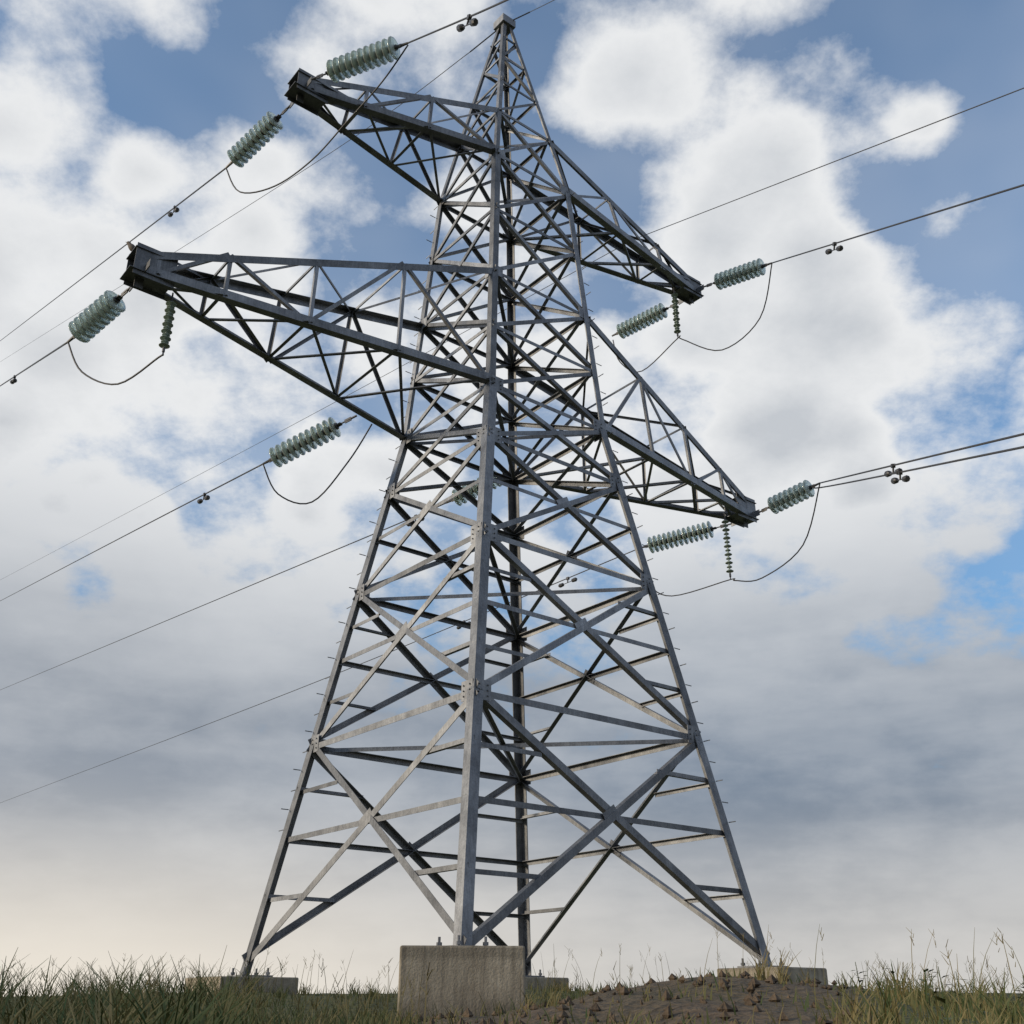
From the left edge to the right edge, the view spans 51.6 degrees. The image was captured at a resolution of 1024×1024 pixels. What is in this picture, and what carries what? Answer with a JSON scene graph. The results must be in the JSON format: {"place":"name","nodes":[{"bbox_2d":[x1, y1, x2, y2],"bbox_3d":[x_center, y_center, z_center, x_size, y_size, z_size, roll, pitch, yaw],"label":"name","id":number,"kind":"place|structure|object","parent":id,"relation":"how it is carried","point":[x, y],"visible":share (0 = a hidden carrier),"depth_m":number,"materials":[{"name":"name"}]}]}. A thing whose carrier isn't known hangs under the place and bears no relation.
{"place":"outdoors","nodes":[
{"label":"outdoors","id":0,"kind":"place"},
{"bbox_2d":[0,976,1023,1023],"bbox_3d":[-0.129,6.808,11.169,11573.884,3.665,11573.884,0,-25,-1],"label":"ground","id":1,"kind":"structure","parent":0,"point":[655,1005],"depth_m":11.46,"materials":[{"name":"brown soil"}]},
{"bbox_2d":[185,945,827,1019],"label":"concrete foundations","id":2,"kind":"object","parent":1,"relation":"on","point":[464,977],"visible":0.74,"depth_m":15.43,"materials":[{"name":"grey concrete"}]},
{"bbox_2d":[120,13,771,974],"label":"lattice tower","id":3,"kind":"structure","parent":2,"relation":"on","point":[154,273],"depth_m":24.75,"materials":[{"name":"metal"}]},
{"bbox_2d":[126,241,134,250],"bbox_3d":[-7.643,-5.291,21.388,0.404,0.466,0.146,0,-25,-1],"label":"bird","id":4,"kind":"object","parent":3,"relation":"on","point":[131,246],"visible":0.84,"depth_m":21.37},
{"bbox_2d":[10,11,909,628],"bbox_3d":[-2.514,-6.113,30.984,19.255,17.442,22.593,19,-31,-35],"label":"line hardware","id":5,"kind":"object","parent":3,"relation":"attached to","point":[396,47],"visible":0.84,"depth_m":26.34,"materials":[{"name":"grey metal"}]},
{"bbox_2d":[68,36,814,552],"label":"insulator discs","id":6,"kind":"object","parent":5,"relation":"attached to","point":[94,318],"visible":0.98,"depth_m":26.25,"materials":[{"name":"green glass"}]},
{"bbox_2d":[159,293,733,572],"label":"jumper insulators","id":7,"kind":"object","parent":5,"relation":"attached to","point":[167,324],"visible":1,"depth_m":30.27,"materials":[{"name":"grey"}]},
{"bbox_2d":[0,0,1023,802],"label":"conductors","id":8,"kind":"object","parent":3,"relation":"attached to","point":[500,312],"visible":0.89,"depth_m":27.00,"materials":[{"name":"grey metal"}]},
{"bbox_2d":[227,935,786,976],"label":"bolts","id":9,"kind":"object","parent":2,"relation":"on","point":[459,942],"visible":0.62,"depth_m":20.61,"materials":[{"name":"metal"}]},
{"bbox_2d":[0,925,1023,1023],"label":"grass","id":10,"kind":"structure","parent":1,"relation":"on","point":[89,1006],"depth_m":9.75,"materials":[{"name":"green plant"}]},
{"bbox_2d":[404,970,865,1023],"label":"soil clods","id":11,"kind":"object","parent":1,"relation":"on","point":[750,998],"visible":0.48,"depth_m":11.59,"materials":[{"name":"brown soil"}]},
{"bbox_2d":[0,0,1023,996],"label":"sky","id":12,"kind":"structure","parent":0,"point":[859,706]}
]}

